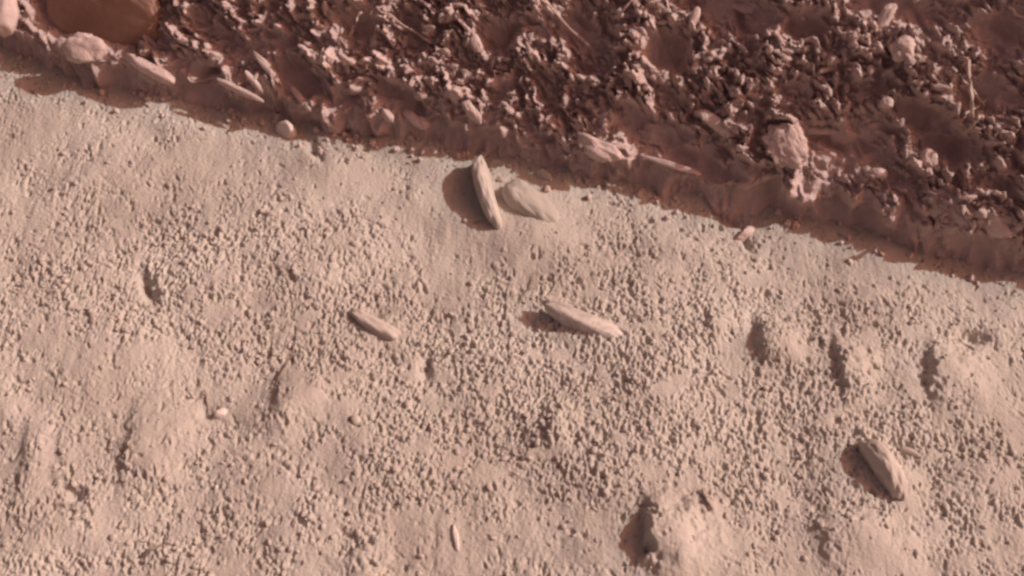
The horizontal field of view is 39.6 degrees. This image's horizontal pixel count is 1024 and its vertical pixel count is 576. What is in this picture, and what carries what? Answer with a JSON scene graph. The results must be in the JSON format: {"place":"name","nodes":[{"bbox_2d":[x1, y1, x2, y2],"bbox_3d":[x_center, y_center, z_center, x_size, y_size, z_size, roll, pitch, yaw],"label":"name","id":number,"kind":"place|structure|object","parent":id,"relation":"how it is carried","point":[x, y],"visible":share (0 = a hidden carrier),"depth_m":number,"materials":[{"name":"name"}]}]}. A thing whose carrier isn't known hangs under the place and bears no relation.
{"place":"outdoors","nodes":[
{"label":"outdoors","id":0,"kind":"place"},
{"bbox_2d":[0,44,1023,575],"bbox_3d":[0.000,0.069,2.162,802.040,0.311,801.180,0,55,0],"label":"ground","id":1,"kind":"structure","parent":0,"point":[664,528],"depth_m":2.13,"materials":[{"name":"sand"}]},
{"bbox_2d":[108,534,116,541],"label":"pebble","id":2,"kind":"object","parent":1,"relation":"on","point":[112,537],"visible":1,"depth_m":1.98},
{"bbox_2d":[138,544,162,558],"bbox_3d":[-0.501,0.364,1.972,0.037,0.012,0.005,-26,59,-17],"label":"twig","id":3,"kind":"object","parent":1,"relation":"on","point":[148,550],"visible":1,"depth_m":1.97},
{"bbox_2d":[204,389,208,415],"bbox_3d":[-0.453,0.169,2.108,0.010,0.016,0.037,0,55,0],"label":"twig","id":4,"kind":"object","parent":1,"relation":"on","point":[206,393],"visible":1,"depth_m":2.11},
{"bbox_2d":[214,408,226,418],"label":"white pebble","id":5,"kind":"object","parent":1,"relation":"on","point":[219,413],"visible":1,"depth_m":2.09,"materials":[{"name":"stone"}]},
{"bbox_2d":[276,343,295,381],"bbox_3d":[-0.339,0.113,2.140,0.006,0.010,0.073,15,56,10],"label":"twig","id":6,"kind":"object","parent":1,"relation":"on","point":[288,359],"visible":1,"depth_m":2.14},
{"bbox_2d":[350,415,360,425],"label":"round stone","id":7,"kind":"object","parent":1,"relation":"on","point":[355,420],"visible":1,"depth_m":2.08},
{"bbox_2d":[362,543,370,550],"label":"pebble","id":8,"kind":"object","parent":1,"relation":"on","point":[366,546],"visible":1,"depth_m":1.96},
{"bbox_2d":[349,308,400,339],"bbox_3d":[-0.214,0.058,2.187,0.091,0.037,0.027,31,60,5],"label":"oblong stone","id":9,"kind":"object","parent":1,"relation":"on","point":[375,325],"visible":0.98,"depth_m":2.17,"materials":[{"name":"stone"}]},
{"bbox_2d":[451,524,458,552],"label":"pointed pebble","id":10,"kind":"object","parent":1,"relation":"on","point":[455,535],"visible":1,"depth_m":1.98,"materials":[{"name":"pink stone"}]},
{"bbox_2d":[472,155,501,229],"bbox_3d":[-0.040,-0.147,2.317,0.030,0.098,0.147,-17,56,2],"label":"upright stone","id":11,"kind":"object","parent":1,"relation":"on","point":[483,185],"visible":0.78,"depth_m":2.28,"materials":[{"name":"stone"}]},
{"bbox_2d":[0,98,1023,575],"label":"grit","id":12,"kind":"object","parent":1,"relation":"on","point":[754,484],"visible":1,"depth_m":2.10,"materials":[{"name":"gravel"}]},
{"bbox_2d":[502,179,560,222],"bbox_3d":[0.031,-0.132,2.305,0.112,0.047,0.051,38,56,4],"label":"buried stone","id":13,"kind":"object","parent":1,"relation":"on","point":[522,197],"visible":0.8,"depth_m":2.29,"materials":[{"name":"stone"}]},
{"bbox_2d":[541,300,623,338],"bbox_3d":[0.110,0.055,2.174,0.148,0.037,0.031,25,52,3],"label":"wedge stone","id":14,"kind":"object","parent":1,"relation":"on","point":[568,316],"visible":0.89,"depth_m":2.16,"materials":[{"name":"stone"}]},
{"bbox_2d":[701,488,712,510],"bbox_3d":[0.272,0.296,1.996,0.008,0.012,0.039,-15,56,-10],"label":"twig","id":15,"kind":"object","parent":1,"relation":"on","point":[706,499],"visible":1,"depth_m":1.99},
{"bbox_2d":[735,226,754,242],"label":"chip stone","id":16,"kind":"object","parent":1,"relation":"on","point":[745,234],"visible":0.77,"depth_m":2.28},
{"bbox_2d":[858,438,907,500],"bbox_3d":[0.535,0.261,2.039,0.038,0.075,0.107,-29,59,-2],"label":"curved shard","id":17,"kind":"object","parent":1,"relation":"on","point":[882,462],"visible":0.85,"depth_m":2.01,"materials":[{"name":"stone"}]},
{"bbox_2d":[899,446,920,457],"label":"pebble","id":18,"kind":"object","parent":1,"relation":"on","point":[909,451],"visible":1,"depth_m":2.05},
{"bbox_2d":[0,0,1023,272],"bbox_3d":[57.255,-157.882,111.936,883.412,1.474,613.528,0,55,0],"label":"earth bank","id":19,"kind":"structure","parent":0,"point":[846,148],"depth_m":2.30,"materials":[{"name":"soil"}]},
{"bbox_2d":[0,0,20,37],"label":"white rock","id":20,"kind":"object","parent":19,"relation":"on","point":[10,10],"visible":1,"depth_m":2.43,"materials":[{"name":"stone"}]},
{"bbox_2d":[55,36,65,48],"bbox_3d":[-0.771,-0.422,2.450,0.032,0.020,0.022,4,93,10],"label":"dirt lump","id":21,"kind":"object","parent":19,"relation":"on","point":[60,41],"visible":0.56,"depth_m":2.44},
{"bbox_2d":[62,32,105,63],"bbox_3d":[-0.726,-0.408,2.420,0.075,0.031,0.053,4,93,10],"label":"clod","id":22,"kind":"object","parent":19,"relation":"on","point":[78,47],"visible":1,"depth_m":2.41,"materials":[{"name":"soil"}]},
{"bbox_2d":[46,0,160,45],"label":"brown slab","id":23,"kind":"structure","parent":19,"relation":"on","point":[124,22],"depth_m":2.42,"materials":[{"name":"stone"}]},
{"bbox_2d":[124,53,174,84],"bbox_3d":[-0.614,-0.371,2.411,0.103,0.028,0.024,30,97,8],"label":"long stone","id":24,"kind":"object","parent":19,"relation":"on","point":[159,74],"visible":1,"depth_m":2.40,"materials":[{"name":"stone"}]},
{"bbox_2d":[170,41,179,47],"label":"clod","id":25,"kind":"object","parent":19,"relation":"on","point":[172,45],"visible":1,"depth_m":2.40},
{"bbox_2d":[216,21,227,31],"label":"clod","id":26,"kind":"object","parent":19,"relation":"on","point":[221,25],"visible":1,"depth_m":2.40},
{"bbox_2d":[216,78,263,102],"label":"rock","id":27,"kind":"object","parent":19,"relation":"on","point":[235,88],"visible":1,"depth_m":2.38,"materials":[{"name":"stone"}]},
{"bbox_2d":[245,70,262,93],"bbox_3d":[-0.431,-0.344,2.374,0.012,0.012,0.049,-42,85,9],"label":"stone sliver","id":28,"kind":"object","parent":19,"relation":"on","point":[249,76],"visible":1,"depth_m":2.37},
{"bbox_2d":[256,57,281,84],"bbox_3d":[-0.406,-0.363,2.373,0.012,0.012,0.066,-44,84,9],"label":"stone sliver","id":29,"kind":"object","parent":19,"relation":"on","point":[268,70],"visible":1,"depth_m":2.37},
{"bbox_2d":[253,51,273,70],"bbox_3d":[-0.415,-0.378,2.376,0.053,0.012,0.011,45,99,6],"label":"stone sliver","id":30,"kind":"object","parent":29,"relation":"on","point":[255,54],"visible":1,"depth_m":2.37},
{"bbox_2d":[275,120,296,138],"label":"edge stone","id":31,"kind":"object","parent":19,"relation":"on","point":[286,129],"visible":0.73,"depth_m":2.39,"materials":[{"name":"stone"}]},
{"bbox_2d":[290,86,310,111],"bbox_3d":[-0.353,-0.316,2.376,0.012,0.011,0.057,-40,85,9],"label":"stone sliver","id":32,"kind":"object","parent":19,"relation":"on","point":[298,95],"visible":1,"depth_m":2.37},
{"bbox_2d":[302,40,316,49],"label":"clod","id":33,"kind":"object","parent":19,"relation":"on","point":[309,44],"visible":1,"depth_m":2.36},
{"bbox_2d":[322,1,327,15],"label":"clod","id":34,"kind":"object","parent":19,"relation":"on","point":[325,7],"visible":1,"depth_m":2.33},
{"bbox_2d":[338,54,354,65],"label":"clod","id":35,"kind":"object","parent":19,"relation":"on","point":[344,59],"visible":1,"depth_m":2.32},
{"bbox_2d":[349,11,362,38],"bbox_3d":[-0.258,-0.435,2.355,0.008,0.040,0.035,34,61,21],"label":"straw","id":36,"kind":"object","parent":19,"relation":"on","point":[352,27],"visible":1,"depth_m":2.35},
{"bbox_2d":[356,67,368,73],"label":"clod","id":37,"kind":"object","parent":19,"relation":"on","point":[362,70],"visible":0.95,"depth_m":2.34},
{"bbox_2d":[367,81,376,89],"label":"clod","id":38,"kind":"object","parent":19,"relation":"on","point":[372,84],"visible":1,"depth_m":2.35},
{"bbox_2d":[381,109,393,121],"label":"smooth stone","id":39,"kind":"object","parent":19,"relation":"on","point":[388,115],"visible":1,"depth_m":2.35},
{"bbox_2d":[401,37,406,48],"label":"clod","id":40,"kind":"object","parent":19,"relation":"on","point":[404,43],"visible":1,"depth_m":2.35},
{"bbox_2d":[376,7,432,43],"bbox_3d":[-0.177,-0.429,2.329,0.102,0.045,0.007,20,57,13],"label":"straw","id":41,"kind":"object","parent":19,"relation":"on","point":[403,25],"visible":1,"depth_m":2.33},
{"bbox_2d":[402,109,422,129],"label":"smooth stone","id":42,"kind":"object","parent":19,"relation":"on","point":[412,117],"visible":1,"depth_m":2.36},
{"bbox_2d":[409,76,415,87],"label":"clod","id":43,"kind":"object","parent":19,"relation":"on","point":[411,82],"visible":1,"depth_m":2.31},
{"bbox_2d":[414,90,426,98],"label":"clod","id":44,"kind":"object","parent":19,"relation":"on","point":[419,94],"visible":1,"depth_m":2.33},
{"bbox_2d":[419,116,429,129],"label":"smooth stone","id":45,"kind":"object","parent":19,"relation":"on","point":[424,122],"visible":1,"depth_m":2.35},
{"bbox_2d":[422,25,434,32],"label":"clod","id":46,"kind":"object","parent":19,"relation":"on","point":[427,28],"visible":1,"depth_m":2.31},
{"bbox_2d":[423,75,438,89],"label":"clod","id":47,"kind":"object","parent":19,"relation":"on","point":[427,81],"visible":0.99,"depth_m":2.33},
{"bbox_2d":[421,100,443,118],"bbox_3d":[-0.134,-0.295,2.347,0.051,0.021,0.013,34,62,21],"label":"straw","id":48,"kind":"object","parent":19,"relation":"on","point":[431,108],"visible":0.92,"depth_m":2.34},
{"bbox_2d":[440,48,449,54],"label":"clod","id":49,"kind":"object","parent":19,"relation":"on","point":[445,51],"visible":1,"depth_m":2.31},
{"bbox_2d":[449,64,458,69],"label":"clod","id":50,"kind":"object","parent":19,"relation":"on","point":[453,67],"visible":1,"depth_m":2.33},
{"bbox_2d":[452,3,463,7],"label":"clod","id":51,"kind":"object","parent":19,"relation":"on","point":[457,5],"visible":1,"depth_m":2.31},
{"bbox_2d":[461,98,481,123],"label":"lumpy stone","id":52,"kind":"object","parent":19,"relation":"on","point":[473,114],"visible":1,"depth_m":2.32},
{"bbox_2d":[470,33,482,52],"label":"smooth stone","id":53,"kind":"object","parent":19,"relation":"on","point":[476,44],"visible":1,"depth_m":2.31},
{"bbox_2d":[0,0,1023,310],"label":"crumbs","id":54,"kind":"object","parent":19,"relation":"on","point":[500,178],"visible":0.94,"depth_m":2.31,"materials":[{"name":"soil"}]},
{"bbox_2d":[525,42,532,57],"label":"clod","id":55,"kind":"object","parent":19,"relation":"on","point":[527,47],"visible":1,"depth_m":2.28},
{"bbox_2d":[527,30,533,41],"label":"clod","id":56,"kind":"object","parent":19,"relation":"on","point":[530,34],"visible":1,"depth_m":2.32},
{"bbox_2d":[536,169,551,180],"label":"buried stone","id":57,"kind":"object","parent":19,"relation":"on","point":[543,174],"visible":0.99,"depth_m":2.33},
{"bbox_2d":[546,126,552,135],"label":"clod","id":58,"kind":"object","parent":19,"relation":"on","point":[549,131],"visible":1,"depth_m":2.31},
{"bbox_2d":[547,16,555,27],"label":"clod","id":59,"kind":"object","parent":19,"relation":"on","point":[551,21],"visible":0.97,"depth_m":2.32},
{"bbox_2d":[541,0,593,50],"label":"straw","id":60,"kind":"object","parent":19,"relation":"on","point":[567,26],"visible":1,"depth_m":2.29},
{"bbox_2d":[583,81,589,92],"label":"clod","id":61,"kind":"object","parent":19,"relation":"on","point":[586,86],"visible":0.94,"depth_m":2.30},
{"bbox_2d":[578,133,623,162],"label":"forked clod","id":62,"kind":"object","parent":19,"relation":"on","point":[601,151],"visible":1,"depth_m":2.28,"materials":[{"name":"soil"}]},
{"bbox_2d":[608,109,613,121],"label":"clod","id":63,"kind":"object","parent":19,"relation":"on","point":[611,114],"visible":1,"depth_m":2.29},
{"bbox_2d":[613,142,628,149],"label":"clod","id":64,"kind":"object","parent":19,"relation":"on","point":[620,145],"visible":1,"depth_m":2.29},
{"bbox_2d":[618,0,634,17],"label":"straw","id":65,"kind":"object","parent":19,"relation":"on","point":[625,7],"visible":1,"depth_m":2.25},
{"bbox_2d":[624,75,631,89],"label":"clod","id":66,"kind":"object","parent":19,"relation":"on","point":[627,81],"visible":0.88,"depth_m":2.27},
{"bbox_2d":[628,29,638,38],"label":"clod","id":67,"kind":"object","parent":19,"relation":"on","point":[633,34],"visible":1,"depth_m":2.25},
{"bbox_2d":[631,0,640,7],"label":"clod","id":68,"kind":"object","parent":19,"relation":"on","point":[636,3],"visible":1,"depth_m":2.25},
{"bbox_2d":[638,27,646,36],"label":"clod","id":69,"kind":"object","parent":19,"relation":"on","point":[641,30],"visible":1,"depth_m":2.25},
{"bbox_2d":[652,2,665,9],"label":"clod","id":70,"kind":"object","parent":19,"relation":"on","point":[659,5],"visible":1,"depth_m":2.27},
{"bbox_2d":[661,71,668,83],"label":"clod","id":71,"kind":"object","parent":19,"relation":"on","point":[665,74],"visible":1,"depth_m":2.27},
{"bbox_2d":[640,155,700,175],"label":"arched stone","id":72,"kind":"object","parent":19,"relation":"on","point":[673,165],"visible":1,"depth_m":2.29,"materials":[{"name":"stone"}]},
{"bbox_2d":[681,25,691,34],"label":"clod","id":73,"kind":"object","parent":19,"relation":"on","point":[685,28],"visible":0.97,"depth_m":2.28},
{"bbox_2d":[690,7,700,23],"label":"pillar stone","id":74,"kind":"object","parent":19,"relation":"on","point":[695,13],"visible":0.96,"depth_m":2.25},
{"bbox_2d":[691,60,699,70],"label":"clod","id":75,"kind":"object","parent":19,"relation":"on","point":[695,65],"visible":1,"depth_m":2.26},
{"bbox_2d":[697,110,707,121],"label":"clod","id":76,"kind":"object","parent":19,"relation":"on","point":[703,115],"visible":1,"depth_m":2.26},
{"bbox_2d":[704,76,711,91],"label":"clod","id":77,"kind":"object","parent":19,"relation":"on","point":[707,84],"visible":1,"depth_m":2.25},
{"bbox_2d":[694,109,735,137],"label":"long stone","id":78,"kind":"object","parent":19,"relation":"on","point":[714,122],"visible":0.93,"depth_m":2.26,"materials":[{"name":"stone"}]},
{"bbox_2d":[732,2,752,14],"bbox_3d":[0.378,-0.451,2.296,0.047,0.014,0.017,22,96,9],"label":"flat chip","id":79,"kind":"object","parent":19,"relation":"on","point":[743,8],"visible":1,"depth_m":2.29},
{"bbox_2d":[740,72,744,84],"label":"clod","id":80,"kind":"object","parent":19,"relation":"on","point":[742,77],"visible":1,"depth_m":2.23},
{"bbox_2d":[744,58,754,64],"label":"clod","id":81,"kind":"object","parent":19,"relation":"on","point":[749,61],"visible":1,"depth_m":2.24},
{"bbox_2d":[765,44,773,54],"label":"clod","id":82,"kind":"object","parent":19,"relation":"on","point":[769,48],"visible":1,"depth_m":2.21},
{"bbox_2d":[772,49,791,61],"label":"clod","id":83,"kind":"object","parent":19,"relation":"on","point":[785,56],"visible":1,"depth_m":2.21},
{"bbox_2d":[762,123,808,169],"bbox_3d":[0.431,-0.222,2.238,0.071,0.020,0.077,-7,91,11],"label":"crumbly clod","id":84,"kind":"object","parent":19,"relation":"on","point":[791,151],"visible":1,"depth_m":2.23,"materials":[{"name":"soil"}]},
{"bbox_2d":[778,48,793,54],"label":"clod","id":85,"kind":"object","parent":19,"relation":"on","point":[787,51],"visible":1,"depth_m":2.21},
{"bbox_2d":[807,126,830,134],"bbox_3d":[0.491,-0.252,2.274,0.049,0.015,0.015,6,93,10],"label":"pale chunk","id":86,"kind":"object","parent":19,"relation":"on","point":[818,130],"visible":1,"depth_m":2.27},
{"bbox_2d":[817,66,832,73],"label":"clod","id":87,"kind":"object","parent":19,"relation":"on","point":[823,69],"visible":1,"depth_m":2.23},
{"bbox_2d":[824,83,832,96],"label":"clod","id":88,"kind":"object","parent":19,"relation":"on","point":[828,89],"visible":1,"depth_m":2.22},
{"bbox_2d":[826,55,834,64],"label":"clod","id":89,"kind":"object","parent":19,"relation":"on","point":[830,59],"visible":1,"depth_m":2.22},
{"bbox_2d":[832,54,838,65],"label":"clod","id":90,"kind":"object","parent":19,"relation":"on","point":[835,62],"visible":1,"depth_m":2.23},
{"bbox_2d":[843,82,849,93],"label":"clod","id":91,"kind":"object","parent":19,"relation":"on","point":[846,88],"visible":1,"depth_m":2.25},
{"bbox_2d":[867,64,873,75],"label":"clod","id":92,"kind":"object","parent":19,"relation":"on","point":[870,69],"visible":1,"depth_m":2.21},
{"bbox_2d":[870,168,887,177],"bbox_3d":[0.575,-0.180,2.233,0.029,0.015,0.016,2,92,10],"label":"pale chunk","id":93,"kind":"object","parent":19,"relation":"on","point":[879,173],"visible":1,"depth_m":2.23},
{"bbox_2d":[875,3,896,33],"bbox_3d":[0.583,-0.422,2.223,0.021,0.021,0.055,29,97,8],"label":"standing chip","id":94,"kind":"object","parent":19,"relation":"on","point":[887,13],"visible":0.98,"depth_m":2.22,"materials":[{"name":"stone"}]},
{"bbox_2d":[880,97,893,107],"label":"round pebble","id":95,"kind":"object","parent":19,"relation":"on","point":[886,102],"visible":1,"depth_m":2.20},
{"bbox_2d":[886,35,893,51],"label":"clod","id":96,"kind":"object","parent":19,"relation":"on","point":[890,40],"visible":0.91,"depth_m":2.22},
{"bbox_2d":[896,118,904,127],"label":"clod","id":97,"kind":"object","parent":19,"relation":"on","point":[900,123],"visible":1,"depth_m":2.22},
{"bbox_2d":[889,35,915,61],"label":"round clod","id":98,"kind":"object","parent":19,"relation":"on","point":[900,46],"visible":0.94,"depth_m":2.20,"materials":[{"name":"soil"}]},
{"bbox_2d":[899,27,906,34],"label":"clod","id":99,"kind":"object","parent":19,"relation":"on","point":[904,30],"visible":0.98,"depth_m":2.21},
{"bbox_2d":[903,52,911,64],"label":"clod","id":100,"kind":"object","parent":19,"relation":"on","point":[906,56],"visible":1,"depth_m":2.19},
{"bbox_2d":[904,57,915,65],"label":"clod","id":101,"kind":"object","parent":19,"relation":"on","point":[912,61],"visible":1,"depth_m":2.19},
{"bbox_2d":[915,58,925,63],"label":"clod","id":102,"kind":"object","parent":19,"relation":"on","point":[920,61],"visible":0.94,"depth_m":2.21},
{"bbox_2d":[919,147,937,167],"bbox_3d":[0.648,-0.203,2.215,0.029,0.023,0.032,-27,88,10],"label":"pale chunk","id":103,"kind":"object","parent":19,"relation":"on","point":[930,155],"visible":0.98,"depth_m":2.21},
{"bbox_2d":[927,198,938,209],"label":"clod","id":104,"kind":"object","parent":19,"relation":"on","point":[931,203],"visible":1,"depth_m":2.21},
{"bbox_2d":[934,217,940,228],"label":"clod","id":105,"kind":"object","parent":19,"relation":"on","point":[937,223],"visible":1,"depth_m":2.22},
{"bbox_2d":[929,83,950,90],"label":"clod","id":106,"kind":"object","parent":19,"relation":"on","point":[940,87],"visible":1,"depth_m":2.19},
{"bbox_2d":[922,184,977,231],"bbox_3d":[0.683,-0.126,2.218,0.089,0.020,0.065,29,97,8],"label":"crumbly clod","id":107,"kind":"object","parent":19,"relation":"on","point":[958,217],"visible":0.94,"depth_m":2.21,"materials":[{"name":"soil"}]},
{"bbox_2d":[960,204,966,214],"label":"clod","id":108,"kind":"object","parent":19,"relation":"on","point":[963,208],"visible":1,"depth_m":2.19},
{"bbox_2d":[951,66,985,106],"bbox_3d":[0.704,-0.309,2.198,0.069,0.054,0.009,25,59,17],"label":"straw","id":109,"kind":"object","parent":19,"relation":"on","point":[974,91],"visible":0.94,"depth_m":2.19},
{"bbox_2d":[960,195,976,199],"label":"clod","id":110,"kind":"object","parent":19,"relation":"on","point":[969,197],"visible":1,"depth_m":2.17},
{"bbox_2d":[966,59,973,117],"bbox_3d":[0.701,-0.305,2.179,0.010,0.065,0.067,-8,55,-5],"label":"straw","id":111,"kind":"object","parent":19,"relation":"on","point":[968,72],"visible":1,"depth_m":2.17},
{"bbox_2d":[962,115,980,135],"bbox_3d":[0.709,-0.249,2.189,0.024,0.038,0.010,-19,57,-13],"label":"straw","id":112,"kind":"object","parent":19,"relation":"on","point":[971,126],"visible":1,"depth_m":2.18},
{"bbox_2d":[956,99,986,123],"bbox_3d":[0.713,-0.274,2.203,0.066,0.014,0.008,-34,62,-21],"label":"straw","id":113,"kind":"object","parent":19,"relation":"on","point":[968,111],"visible":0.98,"depth_m":2.19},
{"bbox_2d":[970,164,977,173],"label":"clod","id":114,"kind":"object","parent":19,"relation":"on","point":[974,170],"visible":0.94,"depth_m":2.21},
{"bbox_2d":[978,208,986,217],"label":"clod","id":115,"kind":"object","parent":19,"relation":"on","point":[982,212],"visible":1,"depth_m":2.18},
{"bbox_2d":[990,70,999,77],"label":"clod","id":116,"kind":"object","parent":19,"relation":"on","point":[994,74],"visible":1,"depth_m":2.20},
{"bbox_2d":[994,113,1004,119],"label":"clod","id":117,"kind":"object","parent":19,"relation":"on","point":[1000,116],"visible":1,"depth_m":2.20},
{"bbox_2d":[996,156,1005,168],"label":"clod","id":118,"kind":"object","parent":19,"relation":"on","point":[1000,161],"visible":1,"depth_m":2.17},
{"bbox_2d":[983,206,1023,238],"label":"crumbly clod","id":119,"kind":"object","parent":19,"relation":"on","point":[999,227],"visible":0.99,"depth_m":2.20,"materials":[{"name":"soil"}]},
{"bbox_2d":[998,0,1023,19],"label":"straw","id":120,"kind":"object","parent":19,"relation":"on","point":[1013,10],"visible":1,"depth_m":2.19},
{"bbox_2d":[1006,70,1016,76],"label":"clod","id":121,"kind":"object","parent":19,"relation":"on","point":[1010,73],"visible":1,"depth_m":2.19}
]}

